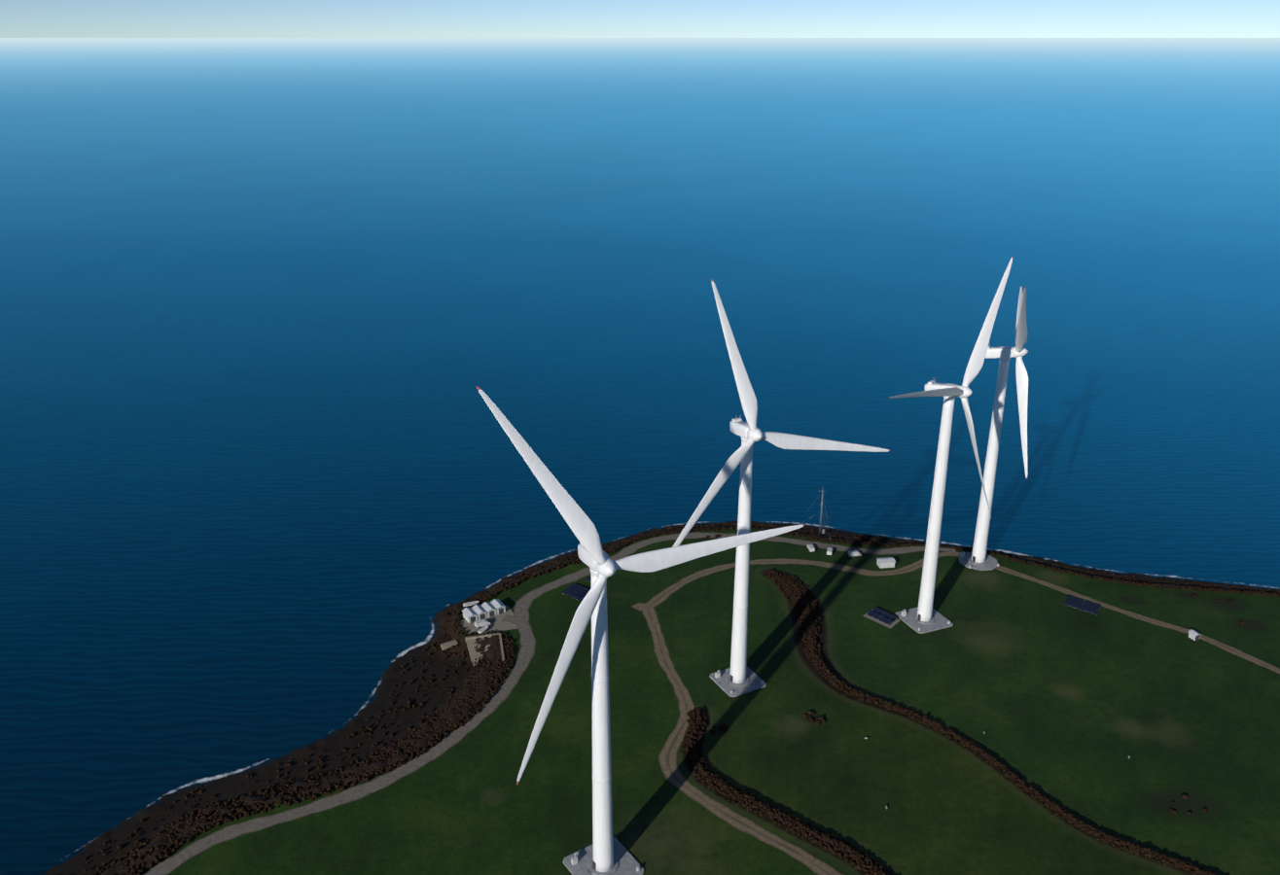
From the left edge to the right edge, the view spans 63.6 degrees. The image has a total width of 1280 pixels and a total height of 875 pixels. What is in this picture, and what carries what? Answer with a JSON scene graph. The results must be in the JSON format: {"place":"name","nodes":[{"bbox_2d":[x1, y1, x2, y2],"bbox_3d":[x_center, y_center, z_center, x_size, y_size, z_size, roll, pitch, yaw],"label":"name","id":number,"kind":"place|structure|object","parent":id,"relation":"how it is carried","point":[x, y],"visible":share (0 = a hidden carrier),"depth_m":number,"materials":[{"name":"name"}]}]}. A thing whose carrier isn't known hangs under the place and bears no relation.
{"place":"outdoors","nodes":[
{"label":"outdoors","id":0,"kind":"place"},
{"bbox_2d":[0,37,1279,874],"bbox_3d":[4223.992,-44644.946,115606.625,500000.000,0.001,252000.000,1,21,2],"label":"sea","id":1,"kind":"structure","parent":0,"point":[274,312],"depth_m":695.05,"materials":[{"name":"blue liquid"}]},
{"bbox_2d":[77,521,1278,850],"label":"surf","id":2,"kind":"structure","parent":1,"relation":"on","point":[515,572],"depth_m":336.94,"materials":[{"name":"liquid"}]},
{"bbox_2d":[0,0,1279,37],"label":"sky","id":3,"kind":"structure","parent":0,"point":[18,18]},
{"bbox_2d":[44,520,1279,874],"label":"land","id":4,"kind":"structure","parent":0,"point":[1056,699],"depth_m":283.71,"materials":[{"name":"green plant"}]},
{"bbox_2d":[440,633,504,666],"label":"slipway","id":5,"kind":"structure","parent":4,"relation":"on","point":[471,641],"depth_m":328.65,"materials":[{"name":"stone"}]},
{"bbox_2d":[462,601,488,634],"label":"boats","id":6,"kind":"object","parent":4,"relation":"on","point":[482,629],"visible":1,"depth_m":349.22,"materials":[{"name":"paint"}]},
{"bbox_2d":[460,605,517,634],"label":"yard","id":7,"kind":"structure","parent":4,"relation":"on","point":[497,623],"depth_m":339.53,"materials":[{"name":"grey concrete"}]},
{"bbox_2d":[501,614,526,625],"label":"drive","id":8,"kind":"structure","parent":4,"relation":"on","point":[513,620],"depth_m":342.32,"materials":[{"name":"grey concrete"}]},
{"bbox_2d":[142,532,956,874],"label":"road","id":9,"kind":"structure","parent":4,"relation":"on","point":[527,639],"depth_m":286.82,"materials":[{"name":"grey asphalt"}]},
{"bbox_2d":[562,583,590,602],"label":"solar panels","id":10,"kind":"object","parent":4,"relation":"on","point":[572,589],"visible":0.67,"depth_m":357.96,"materials":[{"name":"blue"}]},
{"bbox_2d":[563,836,644,874],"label":"pad","id":11,"kind":"object","parent":4,"relation":"on","point":[580,863],"visible":0.71,"depth_m":240.85,"materials":[{"name":"concrete"}]},
{"bbox_2d":[476,387,805,874],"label":"turbine","id":12,"kind":"object","parent":11,"relation":"on","point":[593,556],"visible":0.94,"depth_m":212.94,"materials":[{"name":"white metal"}]},
{"bbox_2d":[474,544,861,629],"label":"vans","id":13,"kind":"object","parent":4,"relation":"on","point":[479,624],"visible":0.98,"depth_m":383.11,"materials":[{"name":"paint"}]},
{"bbox_2d":[83,522,1279,874],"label":"coast scrub","id":14,"kind":"object","parent":4,"relation":"on","point":[282,789],"visible":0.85,"depth_m":294.19,"materials":[{"name":"brown plant"}]},
{"bbox_2d":[709,666,766,697],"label":"pad","id":15,"kind":"object","parent":4,"relation":"on","point":[753,682],"visible":0.75,"depth_m":307.82,"materials":[{"name":"concrete"}]},
{"bbox_2d":[660,279,890,685],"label":"turbine","id":16,"kind":"object","parent":15,"relation":"on","point":[749,433],"visible":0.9,"depth_m":283.43,"materials":[{"name":"white metal"}]},
{"bbox_2d":[795,490,834,544],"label":"lattice mast","id":17,"kind":"object","parent":4,"relation":"on","point":[823,531],"visible":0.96,"depth_m":400.48,"materials":[{"name":"grey metal"}]},
{"bbox_2d":[462,557,1201,640],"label":"sheds","id":18,"kind":"object","parent":4,"relation":"on","point":[484,610],"visible":0.92,"depth_m":344.21,"materials":[{"name":"paint"}]},
{"bbox_2d":[862,606,899,629],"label":"solar panels","id":19,"kind":"object","parent":4,"relation":"on","point":[883,618],"visible":1,"depth_m":342.35,"materials":[{"name":"blue"}]},
{"bbox_2d":[895,607,953,634],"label":"pad","id":20,"kind":"object","parent":4,"relation":"on","point":[939,622],"visible":0.67,"depth_m":340.09,"materials":[{"name":"concrete"}]},
{"bbox_2d":[887,255,1013,623],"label":"turbine","id":21,"kind":"object","parent":4,"relation":"on","point":[948,393],"visible":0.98,"depth_m":319.13,"materials":[{"name":"white metal"}]},
{"bbox_2d":[681,534,1259,874],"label":"hedgerows","id":22,"kind":"object","parent":4,"relation":"on","point":[795,589],"visible":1,"depth_m":270.28,"materials":[{"name":"brown plant"}]},
{"bbox_2d":[958,551,999,570],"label":"pad","id":23,"kind":"object","parent":4,"relation":"on","point":[989,563],"visible":0.71,"depth_m":378.48,"materials":[{"name":"concrete"}]},
{"bbox_2d":[968,285,1028,564],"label":"turbine","id":24,"kind":"object","parent":4,"relation":"on","point":[1006,354],"visible":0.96,"depth_m":355.75,"materials":[{"name":"white metal"}]},
{"bbox_2d":[1064,595,1100,614],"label":"solar panels","id":25,"kind":"object","parent":4,"relation":"on","point":[1084,607],"visible":1,"depth_m":349.63,"materials":[{"name":"blue"}]},
{"bbox_2d":[631,603,843,874],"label":"track","id":26,"kind":"structure","parent":0,"point":[673,775],"depth_m":270.91,"materials":[{"name":"grey gravel"}]},
{"bbox_2d":[644,551,959,607],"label":"track","id":27,"kind":"structure","parent":0,"point":[655,601],"depth_m":374.87,"materials":[{"name":"grey gravel"}]},
{"bbox_2d":[995,566,1279,675],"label":"road","id":28,"kind":"structure","parent":0,"point":[1241,655],"depth_m":342.35,"materials":[{"name":"grey asphalt"}]}
]}

